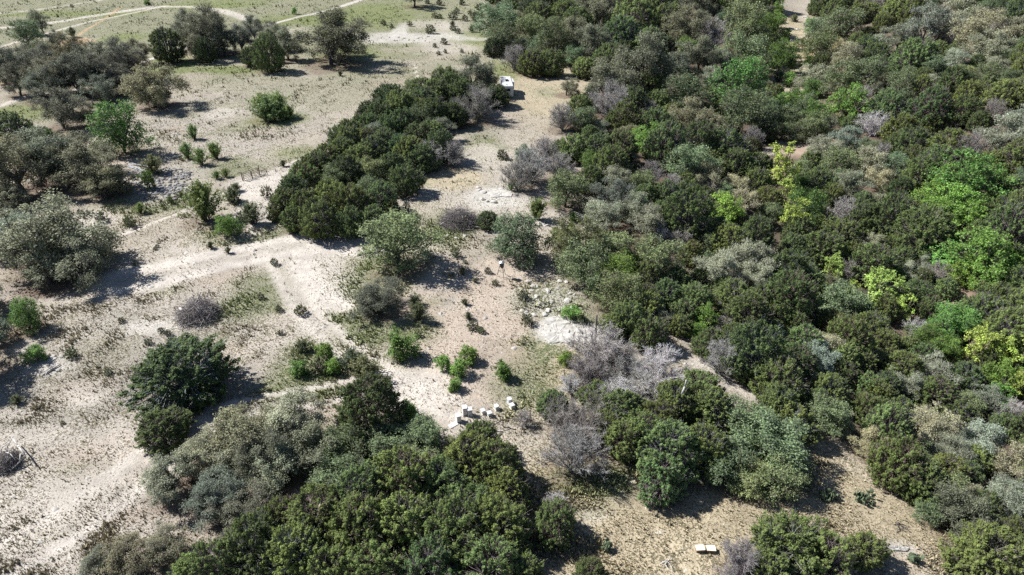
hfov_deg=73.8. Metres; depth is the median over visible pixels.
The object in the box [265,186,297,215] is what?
juniper tree
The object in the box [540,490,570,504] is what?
bare tree
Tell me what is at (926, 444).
live oak
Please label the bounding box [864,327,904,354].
juniper tree
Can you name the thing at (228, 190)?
feathery shrub
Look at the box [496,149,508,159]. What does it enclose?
juniper shrub
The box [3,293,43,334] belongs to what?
elm tree
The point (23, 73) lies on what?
live oak
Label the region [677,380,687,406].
dead snag
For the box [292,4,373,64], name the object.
live oak
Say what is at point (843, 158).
live oak
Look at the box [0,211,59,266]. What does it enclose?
live oak
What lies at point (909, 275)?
live oak
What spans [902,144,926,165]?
juniper tree
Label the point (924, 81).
juniper tree
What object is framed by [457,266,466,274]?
feathery shrub
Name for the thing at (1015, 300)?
juniper tree
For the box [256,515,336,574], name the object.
juniper tree
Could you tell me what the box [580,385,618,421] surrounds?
bare tree
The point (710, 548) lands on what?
crate
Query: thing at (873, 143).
live oak
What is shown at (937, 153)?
juniper tree
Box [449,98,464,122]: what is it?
bare tree
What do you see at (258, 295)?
juniper shrub
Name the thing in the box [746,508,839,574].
juniper tree
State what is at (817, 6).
juniper tree
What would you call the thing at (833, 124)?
bare tree
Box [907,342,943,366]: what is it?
juniper tree
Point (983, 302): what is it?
juniper tree
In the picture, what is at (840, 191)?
juniper tree
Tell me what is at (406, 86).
live oak
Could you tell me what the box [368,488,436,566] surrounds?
juniper tree
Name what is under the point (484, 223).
juniper tree
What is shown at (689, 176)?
juniper tree
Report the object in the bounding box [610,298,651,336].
juniper tree
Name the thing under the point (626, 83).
juniper tree
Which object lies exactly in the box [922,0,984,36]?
live oak
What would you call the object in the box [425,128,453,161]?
juniper tree
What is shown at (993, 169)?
elm tree
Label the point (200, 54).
juniper tree
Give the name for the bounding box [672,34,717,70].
live oak
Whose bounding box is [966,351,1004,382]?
juniper tree
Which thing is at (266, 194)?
juniper shrub
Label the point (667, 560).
fallen log
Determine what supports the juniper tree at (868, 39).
on the ground at (296, 278)
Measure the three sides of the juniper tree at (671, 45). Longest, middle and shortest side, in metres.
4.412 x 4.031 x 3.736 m
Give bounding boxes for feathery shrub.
[7,394,24,405]
[26,37,49,51]
[64,27,76,36]
[132,202,145,213]
[136,153,167,174]
[166,196,173,203]
[176,178,227,221]
[177,141,195,158]
[182,123,197,139]
[189,146,209,164]
[204,141,222,159]
[206,241,213,248]
[210,171,221,178]
[221,168,231,176]
[222,184,238,201]
[222,246,230,253]
[230,182,241,189]
[236,200,269,224]
[244,94,288,123]
[249,90,268,111]
[259,89,295,116]
[275,105,296,119]
[278,159,286,165]
[282,105,298,118]
[293,338,312,354]
[333,345,363,370]
[347,352,393,380]
[355,296,386,317]
[404,301,431,323]
[406,293,421,307]
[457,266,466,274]
[461,298,469,304]
[463,311,473,319]
[469,10,480,21]
[505,182,514,189]
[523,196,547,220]
[567,211,579,221]
[575,315,589,323]
[771,69,786,82]
[788,87,798,95]
[789,14,799,21]
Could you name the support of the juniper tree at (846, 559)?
on the ground at (296, 278)
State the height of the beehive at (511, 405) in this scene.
0.322 m
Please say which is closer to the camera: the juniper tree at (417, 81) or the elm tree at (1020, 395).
the elm tree at (1020, 395)
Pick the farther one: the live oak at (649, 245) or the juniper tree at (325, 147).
the juniper tree at (325, 147)
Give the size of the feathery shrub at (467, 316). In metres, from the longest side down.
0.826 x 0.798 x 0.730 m
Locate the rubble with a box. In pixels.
[130,167,193,199]
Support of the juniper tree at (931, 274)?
on the ground at (296, 278)
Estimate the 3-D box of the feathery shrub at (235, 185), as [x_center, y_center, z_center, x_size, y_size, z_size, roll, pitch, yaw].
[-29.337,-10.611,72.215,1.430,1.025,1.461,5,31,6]
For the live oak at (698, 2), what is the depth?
154.31 m
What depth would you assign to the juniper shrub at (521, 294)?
54.45 m
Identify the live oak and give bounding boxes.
[0,46,22,77]
[0,60,34,95]
[0,131,49,194]
[0,183,33,209]
[0,187,128,274]
[0,206,36,248]
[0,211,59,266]
[0,314,10,342]
[4,42,40,76]
[5,18,45,47]
[6,248,80,288]
[8,126,58,166]
[11,67,36,93]
[14,41,67,69]
[18,65,63,99]
[23,135,86,187]
[26,8,52,33]
[27,85,91,130]
[30,55,76,91]
[31,54,73,86]
[33,40,61,57]
[36,130,113,175]
[36,230,114,292]
[38,51,104,96]
[46,29,67,46]
[46,30,89,56]
[47,140,126,197]
[48,87,86,113]
[66,38,106,71]
[73,50,117,89]
[73,541,123,574]
[75,105,95,123]
[76,73,118,101]
[76,163,122,199]
[85,36,138,61]
[90,531,148,574]
[92,163,139,195]
[101,37,147,74]
[101,61,133,94]
[117,61,193,108]
[123,48,151,73]
[124,37,151,59]
[139,447,200,506]
[140,520,192,569]
[148,83,171,105]
[169,5,201,50]
[175,422,223,478]
[179,460,248,534]
[182,0,230,53]
[182,16,206,42]
[184,31,203,54]
[205,25,236,54]
[208,399,273,471]
[208,412,261,474]
[211,477,275,542]
[224,20,260,52]
[231,424,310,479]
[238,14,263,38]
[242,431,305,496]
[251,385,330,445]
[256,23,292,44]
[261,19,277,32]
[273,25,309,60]
[279,418,341,477]
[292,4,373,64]
[305,451,366,495]
[309,20,359,57]
[312,432,349,476]
[315,422,371,466]
[316,161,346,191]
[333,159,363,185]
[346,275,406,323]
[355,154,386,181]
[355,174,377,194]
[355,205,448,276]
[359,421,421,466]
[364,120,388,139]
[394,442,441,488]
[398,411,448,454]
[402,79,412,91]
[407,0,420,6]
[409,101,437,123]
[431,116,457,136]
[439,434,458,453]
[452,53,497,91]
[470,0,521,39]
[481,209,543,270]
[485,73,499,87]
[487,18,520,51]
[509,9,526,26]
[510,35,529,53]
[514,12,553,46]
[514,143,535,161]
[516,0,551,15]
[525,30,554,56]
[527,16,564,36]
[535,15,582,56]
[541,214,608,269]
[546,167,591,209]
[548,0,562,6]
[549,226,575,251]
[551,234,611,288]
[561,43,585,66]
[561,76,580,97]
[562,15,594,52]
[568,106,598,131]
[571,22,619,58]
[574,0,620,23]
[580,176,637,213]
[581,271,612,297]
[582,56,637,102]
[582,198,622,233]
[587,268,649,313]
[591,230,636,266]
[595,119,611,134]
[596,164,637,193]
[609,29,684,90]
[612,124,638,145]
[613,189,649,223]
[622,231,689,278]
[625,201,667,242]
[626,152,642,167]
[629,168,656,187]
[630,233,647,250]
[640,235,656,251]
[652,308,674,325]
[659,70,716,111]
[660,2,717,42]
[662,141,723,177]
[665,51,691,79]
[668,96,713,128]
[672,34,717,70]
[676,0,712,14]
[683,107,729,142]
[684,65,702,82]
[688,246,713,268]
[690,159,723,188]
[690,247,738,285]
[694,88,711,101]
[695,8,708,25]
[695,231,722,251]
[699,65,720,85]
[699,430,757,491]
[709,3,724,17]
[709,48,734,71]
[713,28,771,68]
[713,83,780,136]
[713,391,779,449]
[715,181,736,200]
[717,0,772,48]
[717,10,735,27]
[722,172,748,196]
[724,238,782,276]
[725,454,771,500]
[728,0,777,22]
[730,187,761,213]
[730,406,812,479]
[737,261,774,289]
[741,53,773,84]
[750,96,784,133]
[752,201,784,223]
[752,448,815,506]
[759,80,772,92]
[765,5,776,13]
[769,328,792,347]
[775,102,802,127]
[776,122,795,140]
[785,117,821,143]
[787,156,811,182]
[790,91,818,116]
[792,63,835,90]
[796,29,841,58]
[798,336,842,375]
[802,15,836,37]
[802,108,840,135]
[802,390,854,437]
[804,134,843,159]
[810,330,848,358]
[816,57,877,95]
[818,144,867,174]
[819,277,877,317]
[820,4,868,43]
[824,270,850,288]
[827,410,855,438]
[828,125,867,151]
[829,38,847,51]
[829,168,844,183]
[830,39,865,71]
[833,168,876,198]
[841,53,892,88]
[847,425,888,461]
[849,287,874,306]
[850,145,888,174]
[851,136,879,155]
[859,232,884,247]
[863,166,895,193]
[864,81,883,98]
[867,192,890,203]
[869,34,893,51]
[874,68,918,102]
[874,347,900,370]
[878,72,894,86]
[879,22,919,51]
[881,151,909,180]
[888,364,930,402]
[895,259,926,285]
[896,0,969,45]
[898,65,916,80]
[906,349,964,389]
[908,436,933,455]
[909,400,968,453]
[909,493,956,527]
[913,466,971,517]
[914,253,941,273]
[916,53,950,79]
[918,480,999,535]
[921,0,940,10]
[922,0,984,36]
[929,430,978,461]
[930,73,941,86]
[942,46,972,68]
[948,6,1023,54]
[952,481,989,498]
[954,417,1008,462]
[957,381,1015,416]
[957,390,987,419]
[958,28,1019,57]
[959,63,978,76]
[966,71,990,83]
[972,59,1006,80]
[972,112,1023,151]
[977,0,1006,13]
[977,55,1010,75]
[984,471,1023,518]
[985,438,1023,490]
[996,48,1016,65]
[996,66,1022,81]
[1001,20,1022,29]
[1001,103,1023,137]
[1008,166,1023,187]
[1009,16,1023,34]
[1012,432,1023,456]
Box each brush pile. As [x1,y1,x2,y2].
[0,437,26,474]
[170,292,224,330]
[435,200,482,232]
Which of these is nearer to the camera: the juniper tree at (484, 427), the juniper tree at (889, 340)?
the juniper tree at (484, 427)
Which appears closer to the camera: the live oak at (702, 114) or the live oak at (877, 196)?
the live oak at (877, 196)
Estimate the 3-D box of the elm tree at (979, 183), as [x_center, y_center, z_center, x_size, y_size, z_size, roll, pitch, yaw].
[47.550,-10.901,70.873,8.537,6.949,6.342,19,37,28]
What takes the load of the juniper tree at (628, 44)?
on the ground at (296, 278)
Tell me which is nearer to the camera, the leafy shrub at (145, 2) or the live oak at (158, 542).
the live oak at (158, 542)
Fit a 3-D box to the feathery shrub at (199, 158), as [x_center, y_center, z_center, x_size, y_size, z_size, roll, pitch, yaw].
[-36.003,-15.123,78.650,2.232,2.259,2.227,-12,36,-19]
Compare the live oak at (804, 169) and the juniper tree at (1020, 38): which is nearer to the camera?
the live oak at (804, 169)
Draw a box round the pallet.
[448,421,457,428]
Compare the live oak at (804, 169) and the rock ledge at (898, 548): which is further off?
the live oak at (804, 169)
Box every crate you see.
[695,544,704,552]
[706,545,715,552]
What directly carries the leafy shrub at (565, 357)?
on the ground at (296, 278)
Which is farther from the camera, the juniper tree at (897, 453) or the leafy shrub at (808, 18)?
the leafy shrub at (808, 18)
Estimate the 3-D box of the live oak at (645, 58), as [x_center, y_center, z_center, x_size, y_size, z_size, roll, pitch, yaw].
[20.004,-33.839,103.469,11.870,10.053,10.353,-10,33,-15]
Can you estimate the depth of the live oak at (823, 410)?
43.13 m
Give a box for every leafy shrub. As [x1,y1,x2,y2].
[19,344,47,363]
[136,169,156,190]
[143,0,151,4]
[289,359,309,377]
[313,341,334,364]
[323,357,340,375]
[385,323,422,362]
[401,398,418,421]
[433,354,450,371]
[447,377,461,391]
[449,357,472,378]
[457,344,479,366]
[495,359,513,380]
[557,350,576,366]
[560,304,581,323]
[768,11,785,22]
[772,0,784,15]
[779,27,791,39]
[781,71,796,87]
[803,55,812,64]
[805,16,815,30]
[809,88,821,99]
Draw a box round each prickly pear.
[601,538,612,552]
[819,487,837,502]
[853,488,875,505]
[907,552,924,563]
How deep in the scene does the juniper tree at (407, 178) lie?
70.58 m
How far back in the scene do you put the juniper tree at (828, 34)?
140.53 m
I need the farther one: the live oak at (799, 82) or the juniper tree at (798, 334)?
the live oak at (799, 82)
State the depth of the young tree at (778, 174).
76.50 m
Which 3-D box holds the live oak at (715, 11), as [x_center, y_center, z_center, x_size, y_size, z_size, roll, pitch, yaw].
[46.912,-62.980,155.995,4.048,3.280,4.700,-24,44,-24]
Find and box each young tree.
[769,140,804,187]
[777,174,796,207]
[779,197,813,231]
[820,250,844,279]
[846,279,860,294]
[864,266,908,307]
[894,293,916,320]
[958,320,1004,362]
[994,334,1023,373]
[1007,369,1023,397]
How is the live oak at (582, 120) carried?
on the ground at (296, 278)
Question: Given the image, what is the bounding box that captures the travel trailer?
[500,76,513,96]
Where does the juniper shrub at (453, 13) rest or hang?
on the ground at (296, 278)
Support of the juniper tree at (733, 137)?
on the ground at (296, 278)
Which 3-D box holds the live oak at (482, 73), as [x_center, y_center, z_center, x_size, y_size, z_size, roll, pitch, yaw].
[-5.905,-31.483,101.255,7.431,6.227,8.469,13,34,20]
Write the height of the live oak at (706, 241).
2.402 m
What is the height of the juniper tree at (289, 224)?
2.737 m
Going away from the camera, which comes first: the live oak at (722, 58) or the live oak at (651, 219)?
the live oak at (651, 219)
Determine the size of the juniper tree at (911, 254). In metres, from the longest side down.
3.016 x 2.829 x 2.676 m
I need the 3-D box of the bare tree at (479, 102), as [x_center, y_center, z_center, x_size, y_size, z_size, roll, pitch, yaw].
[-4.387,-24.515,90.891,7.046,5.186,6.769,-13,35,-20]
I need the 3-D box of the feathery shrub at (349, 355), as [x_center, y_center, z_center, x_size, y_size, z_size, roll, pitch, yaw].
[-11.031,4.974,46.917,2.244,1.912,2.320,-17,39,-32]
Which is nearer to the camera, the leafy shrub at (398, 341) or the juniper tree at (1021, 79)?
the leafy shrub at (398, 341)
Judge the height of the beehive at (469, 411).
0.591 m
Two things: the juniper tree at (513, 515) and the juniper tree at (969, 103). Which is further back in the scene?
the juniper tree at (969, 103)
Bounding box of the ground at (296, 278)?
[0,0,1023,574]
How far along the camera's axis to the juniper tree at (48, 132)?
82.72 m
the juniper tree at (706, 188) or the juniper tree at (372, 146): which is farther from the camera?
the juniper tree at (372, 146)
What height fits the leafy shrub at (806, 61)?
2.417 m
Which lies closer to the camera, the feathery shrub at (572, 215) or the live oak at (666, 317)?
the live oak at (666, 317)
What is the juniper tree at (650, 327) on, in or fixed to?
on the ground at (296, 278)
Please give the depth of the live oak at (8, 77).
101.26 m
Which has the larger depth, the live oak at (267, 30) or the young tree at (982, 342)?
the live oak at (267, 30)
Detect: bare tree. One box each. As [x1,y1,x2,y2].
[420,138,446,164]
[442,140,470,165]
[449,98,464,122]
[455,84,501,120]
[457,109,472,122]
[497,156,541,191]
[501,44,525,70]
[506,145,549,183]
[512,408,532,427]
[528,135,563,168]
[532,419,612,479]
[535,393,586,431]
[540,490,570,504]
[542,151,578,175]
[546,101,581,132]
[555,373,585,393]
[559,403,608,446]
[560,316,636,371]
[561,351,610,389]
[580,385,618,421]
[587,79,628,119]
[598,375,638,403]
[599,338,642,377]
[599,352,659,399]
[600,403,632,437]
[622,367,663,400]
[631,343,691,380]
[634,371,676,400]
[636,97,657,115]
[637,159,664,183]
[649,223,671,243]
[664,172,681,184]
[668,228,693,249]
[695,13,731,52]
[698,337,747,374]
[707,180,723,191]
[711,534,766,574]
[713,314,731,333]
[742,125,765,143]
[826,116,839,130]
[827,194,861,225]
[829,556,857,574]
[836,257,866,279]
[852,84,875,104]
[855,110,893,136]
[864,0,885,6]
[873,142,891,156]
[901,317,929,335]
[928,260,951,283]
[942,27,958,44]
[946,112,965,128]
[953,127,993,156]
[980,98,1009,122]
[989,18,1009,31]
[990,396,1023,417]
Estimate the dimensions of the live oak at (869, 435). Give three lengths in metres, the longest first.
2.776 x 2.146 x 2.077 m
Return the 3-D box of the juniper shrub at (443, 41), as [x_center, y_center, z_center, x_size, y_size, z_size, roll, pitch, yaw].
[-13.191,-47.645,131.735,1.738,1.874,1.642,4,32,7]
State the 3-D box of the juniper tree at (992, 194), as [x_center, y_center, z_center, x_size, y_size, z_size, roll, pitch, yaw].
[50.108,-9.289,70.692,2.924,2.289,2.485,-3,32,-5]
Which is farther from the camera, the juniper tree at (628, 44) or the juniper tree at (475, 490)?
the juniper tree at (628, 44)
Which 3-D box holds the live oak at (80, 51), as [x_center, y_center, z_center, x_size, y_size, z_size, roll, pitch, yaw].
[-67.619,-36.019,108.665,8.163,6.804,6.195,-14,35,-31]
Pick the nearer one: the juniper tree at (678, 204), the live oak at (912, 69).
the juniper tree at (678, 204)
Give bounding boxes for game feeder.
[497,260,505,277]
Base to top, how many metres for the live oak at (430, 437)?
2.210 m
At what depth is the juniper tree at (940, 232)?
64.42 m
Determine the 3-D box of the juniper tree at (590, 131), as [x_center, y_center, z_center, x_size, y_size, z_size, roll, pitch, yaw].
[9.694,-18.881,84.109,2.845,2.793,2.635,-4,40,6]
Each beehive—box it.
[455,412,461,422]
[462,405,467,415]
[467,406,472,416]
[480,408,485,414]
[486,410,492,417]
[493,403,499,410]
[507,397,512,404]
[509,402,514,409]
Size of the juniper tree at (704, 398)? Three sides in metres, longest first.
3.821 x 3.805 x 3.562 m
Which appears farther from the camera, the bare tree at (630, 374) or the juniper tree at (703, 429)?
the bare tree at (630, 374)
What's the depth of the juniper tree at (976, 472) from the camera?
40.80 m
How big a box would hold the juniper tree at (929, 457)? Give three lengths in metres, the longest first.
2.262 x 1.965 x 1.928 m
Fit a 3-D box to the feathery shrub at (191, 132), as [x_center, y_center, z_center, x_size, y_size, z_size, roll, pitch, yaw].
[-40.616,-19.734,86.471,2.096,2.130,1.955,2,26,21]
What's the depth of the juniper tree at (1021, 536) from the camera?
36.17 m
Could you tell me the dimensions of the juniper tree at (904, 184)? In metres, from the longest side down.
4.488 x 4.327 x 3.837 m
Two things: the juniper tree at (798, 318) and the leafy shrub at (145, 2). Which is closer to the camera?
the juniper tree at (798, 318)
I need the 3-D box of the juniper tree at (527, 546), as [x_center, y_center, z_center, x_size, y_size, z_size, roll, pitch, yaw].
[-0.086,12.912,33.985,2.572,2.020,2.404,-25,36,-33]
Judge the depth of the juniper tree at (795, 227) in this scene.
67.44 m
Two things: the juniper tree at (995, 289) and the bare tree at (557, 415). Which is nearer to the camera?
the bare tree at (557, 415)
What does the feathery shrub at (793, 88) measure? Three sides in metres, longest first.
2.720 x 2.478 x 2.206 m
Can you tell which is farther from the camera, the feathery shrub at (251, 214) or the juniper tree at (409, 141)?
the juniper tree at (409, 141)
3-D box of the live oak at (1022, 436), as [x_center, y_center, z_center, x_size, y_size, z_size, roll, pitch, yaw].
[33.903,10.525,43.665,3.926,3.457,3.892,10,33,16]
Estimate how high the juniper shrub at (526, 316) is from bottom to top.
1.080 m
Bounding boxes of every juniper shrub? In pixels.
[63,346,77,359]
[94,211,107,221]
[103,368,112,374]
[122,215,138,227]
[144,337,152,344]
[157,327,164,333]
[163,329,171,336]
[226,191,240,204]
[256,292,264,299]
[260,184,273,198]
[270,258,277,265]
[275,305,281,311]
[292,304,306,315]
[310,356,328,375]
[402,201,411,209]
[425,24,436,33]
[440,38,447,43]
[448,11,458,18]
[449,247,461,257]
[461,14,467,20]
[466,319,478,331]
[476,325,485,332]
[484,267,492,273]
[491,279,498,285]
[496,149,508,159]
[517,290,528,299]
[520,313,533,325]
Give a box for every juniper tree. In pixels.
[0,110,42,153]
[16,125,65,144]
[116,328,241,427]
[131,402,197,457]
[147,25,187,63]
[167,550,216,574]
[182,536,241,574]
[191,36,217,63]
[219,506,281,574]
[236,45,259,65]
[249,32,285,73]
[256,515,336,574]
[260,493,295,534]
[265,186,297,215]
[266,209,281,222]
[277,173,309,203]
[279,204,301,233]
[279,480,350,547]
[281,160,321,189]
[286,187,325,221]
[293,150,328,181]
[297,195,343,239]
[302,542,361,574]
[305,149,335,168]
[311,179,349,215]
[314,142,341,160]
[322,153,363,185]
[322,489,390,563]
[325,123,353,144]
[328,182,374,218]
[328,458,394,528]
[329,135,355,156]
[329,370,407,444]
[333,117,362,132]
[334,125,360,145]
[334,204,365,238]
[334,532,407,574]
[343,144,378,165]
[352,114,370,126]
[353,124,373,143]
[354,100,373,115]
[354,133,390,161]
[356,111,380,127]
[359,203,387,237]
[362,444,442,522]
[365,99,397,122]
[365,179,397,214]
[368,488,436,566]
[369,82,390,101]
[369,126,397,153]
[373,111,403,133]
[375,83,408,104]
[377,151,409,181]
[382,88,416,115]
[382,198,400,216]
[385,132,413,155]
[386,160,426,196]
[388,106,419,132]
[391,134,424,167]
[398,93,421,107]
[398,527,462,574]
[400,108,424,130]
[404,121,436,145]
[404,143,442,172]
[406,76,434,93]
[407,454,480,503]
[409,85,440,102]
[411,488,498,568]
[416,117,445,142]
[417,96,449,121]
[424,76,450,103]
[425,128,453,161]
[429,65,460,83]
[431,102,455,124]
[436,479,498,540]
[440,70,466,96]
[443,75,482,109]
[443,427,497,486]
[445,101,469,129]
[456,418,502,465]
[456,492,535,559]
[458,529,527,574]
[470,436,526,492]
[475,210,499,229]
[482,37,505,56]
[483,462,533,512]
[485,86,503,107]
[486,82,511,106]
[489,527,532,565]
[499,550,546,574]
[507,0,526,9]
[516,47,547,75]
[521,0,553,28]
[531,494,578,550]
[535,388,570,420]
[536,47,568,76]
[546,0,570,21]
[550,138,569,156]
[555,0,576,13]
[557,133,591,163]
[559,6,594,27]
[566,94,594,123]
[570,55,593,78]
[571,554,609,574]
[574,378,614,414]
[575,163,608,193]
[580,124,600,140]
[581,88,599,105]
[581,133,615,165]
[585,407,620,445]
[588,40,631,78]
[591,142,635,177]
[596,14,642,49]
[596,387,649,426]
[597,311,626,339]
[600,11,614,27]
[600,127,639,163]
[601,99,644,132]
[601,416,646,464]
[610,0,663,38]
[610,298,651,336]
[614,77,639,95]
[618,39,633,55]
[618,84,650,114]
[618,404,651,437]
[621,411,666,457]
[629,314,670,351]
[631,25,667,57]
[631,260,665,283]
[634,183,659,205]
[635,67,666,96]
[635,288,665,316]
[636,281,656,305]
[636,417,706,487]
[637,450,691,508]
[641,117,688,171]
[641,396,679,442]
[642,106,680,133]
[643,89,673,108]
[647,0,673,17]
[647,178,681,204]
[650,378,704,426]
[652,1,685,37]
[652,277,683,308]
[654,199,675,226]
[659,25,674,37]
[660,102,681,120]
[662,185,728,242]
[662,265,693,286]
[664,35,677,56]
[666,313,694,337]
[668,297,700,320]
[671,422,731,479]
[673,171,697,189]
[676,280,719,315]
[676,367,725,409]
[677,178,702,208]
[677,237,703,267]
[679,383,740,434]
[683,118,725,155]
[688,327,727,360]
[689,267,712,286]
[697,185,717,206]
[699,123,756,160]
[699,147,721,162]
[700,0,720,12]
[702,217,729,237]
[705,83,725,101]
[706,222,749,256]
[707,158,728,180]
[707,275,736,295]
[711,99,730,116]
[712,276,755,319]
[715,0,735,14]
[716,289,780,342]
[718,317,800,385]
[719,146,755,180]
[720,65,741,80]
[720,321,754,356]
[729,211,751,228]
[737,158,760,181]
[739,543,800,574]
[740,213,778,255]
[742,136,762,155]
[742,165,773,194]
[745,0,782,6]
[746,352,809,403]
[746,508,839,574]
[752,150,774,172]
[752,283,783,319]
[753,31,784,59]
[753,185,783,210]
[754,380,800,421]
[756,121,779,142]
[761,247,811,294]
[761,266,822,323]
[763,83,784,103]
[768,300,792,329]
[774,399,824,447]
[775,232,808,258]
[778,342,820,379]
[779,215,816,241]
[782,311,811,332]
[783,323,823,356]
[790,526,858,574]
[796,244,818,264]
[796,386,829,413]
[799,149,826,167]
[799,165,834,196]
[799,304,822,327]
[802,261,819,281]
[804,225,849,270]
[804,267,827,299]
[807,0,831,15]
[807,371,853,410]
[808,50,833,74]
[808,189,834,212]
[810,210,843,231]
[812,307,852,334]
[819,0,848,20]
[822,29,838,46]
[822,313,877,360]
[823,182,847,206]
[823,217,863,253]
[827,343,863,376]
[831,359,863,386]
[836,0,854,8]
[840,113,864,130]
[843,200,886,237]
[844,1,873,24]
[844,301,875,322]
[844,528,892,573]
[845,239,902,288]
[845,241,867,264]
[846,31,865,46]
[846,390,878,424]
[847,348,878,376]
[848,189,876,212]
[849,370,886,396]
[853,0,871,6]
[853,33,884,56]
[853,310,892,339]
[856,103,867,117]
[857,378,896,402]
[858,399,919,438]
[860,26,878,35]
[861,40,892,69]
[863,86,913,122]
[864,190,919,242]
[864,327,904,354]
[864,395,893,419]
[865,0,881,18]
[865,434,932,494]
[871,293,903,322]
[872,11,895,32]
[875,370,904,396]
[876,0,909,23]
[876,131,909,154]
[876,429,907,447]
[877,110,921,140]
[878,233,909,256]
[879,175,918,202]
[881,201,966,260]
[881,349,926,388]
[882,263,906,286]
[883,282,911,303]
[885,60,903,74]
[885,394,916,426]
[889,457,950,508]
[890,35,941,74]
[891,123,931,155]
[891,246,918,269]
[896,0,932,24]
[897,335,921,355]
[899,154,938,188]
[899,278,939,308]
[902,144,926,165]
[903,72,932,101]
[903,83,957,129]
[907,266,938,288]
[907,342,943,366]
[908,373,958,415]
[911,295,946,324]
[913,67,936,85]
[913,200,926,206]
[915,142,962,177]
[919,113,943,135]
[922,453,933,461]
[925,127,971,152]
[927,451,971,485]
[932,277,961,299]
[935,39,949,58]
[936,64,973,96]
[936,397,984,430]
[936,515,1023,574]
[939,146,975,171]
[941,92,985,127]
[944,360,988,400]
[948,37,967,52]
[952,78,986,102]
[952,231,974,254]
[954,291,1013,331]
[954,321,988,346]
[956,521,990,547]
[957,0,987,6]
[959,458,986,486]
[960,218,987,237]
[965,7,978,19]
[965,109,992,131]
[965,442,996,474]
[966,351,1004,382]
[968,53,987,68]
[969,302,1023,366]
[970,150,1008,175]
[972,487,1006,521]
[975,74,999,93]
[975,193,1019,222]
[975,280,1017,311]
[975,513,1004,546]
[977,198,1023,263]
[979,77,1023,110]
[979,187,1009,205]
[987,412,1021,440]
[992,136,1023,175]
[992,514,1023,537]
[995,174,1023,195]
[996,284,1023,324]
[999,0,1023,26]
[1000,264,1023,290]
[1004,324,1023,365]
[1004,411,1023,450]
[1005,186,1023,206]
[1006,459,1023,492]
[1007,76,1023,92]
[1008,42,1023,63]
[1008,55,1023,76]
[1008,85,1023,108]
[1010,25,1023,41]
[1010,36,1022,48]
[1014,526,1023,541]
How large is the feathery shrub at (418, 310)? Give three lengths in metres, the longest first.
1.922 x 1.908 x 1.857 m
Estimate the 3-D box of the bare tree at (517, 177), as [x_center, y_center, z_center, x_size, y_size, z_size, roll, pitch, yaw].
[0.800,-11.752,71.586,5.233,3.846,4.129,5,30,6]
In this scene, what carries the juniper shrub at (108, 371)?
on the ground at (296, 278)
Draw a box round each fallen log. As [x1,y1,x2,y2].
[42,364,60,377]
[660,558,674,574]
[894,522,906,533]
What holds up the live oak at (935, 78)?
on the ground at (296, 278)
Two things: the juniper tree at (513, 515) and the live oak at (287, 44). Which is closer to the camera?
the juniper tree at (513, 515)
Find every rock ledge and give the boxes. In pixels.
[487,189,512,197]
[543,321,573,342]
[544,317,570,324]
[575,327,599,335]
[887,545,908,551]
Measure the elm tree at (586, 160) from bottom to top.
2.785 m
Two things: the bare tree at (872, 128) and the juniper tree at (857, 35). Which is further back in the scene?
the juniper tree at (857, 35)
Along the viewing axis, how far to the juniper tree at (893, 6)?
141.48 m
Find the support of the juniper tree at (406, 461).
on the ground at (296, 278)
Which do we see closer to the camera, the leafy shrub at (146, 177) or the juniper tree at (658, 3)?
the leafy shrub at (146, 177)
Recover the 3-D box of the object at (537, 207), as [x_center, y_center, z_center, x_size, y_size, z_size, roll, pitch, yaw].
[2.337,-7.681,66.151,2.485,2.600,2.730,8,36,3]
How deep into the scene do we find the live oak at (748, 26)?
133.60 m
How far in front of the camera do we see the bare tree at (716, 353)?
47.32 m
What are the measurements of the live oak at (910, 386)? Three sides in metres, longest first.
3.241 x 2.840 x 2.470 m
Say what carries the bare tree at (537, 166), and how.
on the ground at (296, 278)
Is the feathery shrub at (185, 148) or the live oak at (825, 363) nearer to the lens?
the live oak at (825, 363)
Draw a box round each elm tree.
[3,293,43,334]
[84,94,159,155]
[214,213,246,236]
[579,151,597,167]
[596,247,636,293]
[606,276,639,299]
[627,251,643,269]
[631,121,668,155]
[677,35,697,53]
[683,322,705,337]
[692,302,720,329]
[703,54,770,113]
[710,191,746,224]
[752,11,791,47]
[766,36,803,73]
[769,91,791,112]
[776,182,829,229]
[784,173,811,194]
[786,87,808,111]
[802,77,824,96]
[802,97,834,120]
[824,81,872,125]
[903,321,946,348]
[905,179,963,205]
[920,181,984,225]
[920,196,962,230]
[920,237,976,274]
[923,299,985,346]
[924,145,1020,203]
[927,332,971,363]
[931,161,976,197]
[941,225,1021,286]
[944,254,987,290]
[945,199,990,231]
[953,193,997,219]
[966,263,1018,289]
[969,164,1014,191]
[969,382,1016,406]
[979,355,1023,396]
[996,238,1023,270]
[1004,365,1023,398]
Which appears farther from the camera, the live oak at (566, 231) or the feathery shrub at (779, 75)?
the feathery shrub at (779, 75)
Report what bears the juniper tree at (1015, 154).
on the ground at (296, 278)
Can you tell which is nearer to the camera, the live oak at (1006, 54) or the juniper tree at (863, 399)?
the juniper tree at (863, 399)
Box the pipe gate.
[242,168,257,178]
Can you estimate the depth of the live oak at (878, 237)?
67.16 m
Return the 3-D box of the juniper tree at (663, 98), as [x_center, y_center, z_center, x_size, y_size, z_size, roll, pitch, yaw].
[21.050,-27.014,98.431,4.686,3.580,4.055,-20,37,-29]
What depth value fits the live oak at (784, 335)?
50.63 m
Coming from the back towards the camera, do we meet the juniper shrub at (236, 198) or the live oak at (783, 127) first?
the live oak at (783, 127)
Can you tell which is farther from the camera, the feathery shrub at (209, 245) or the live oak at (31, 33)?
the live oak at (31, 33)

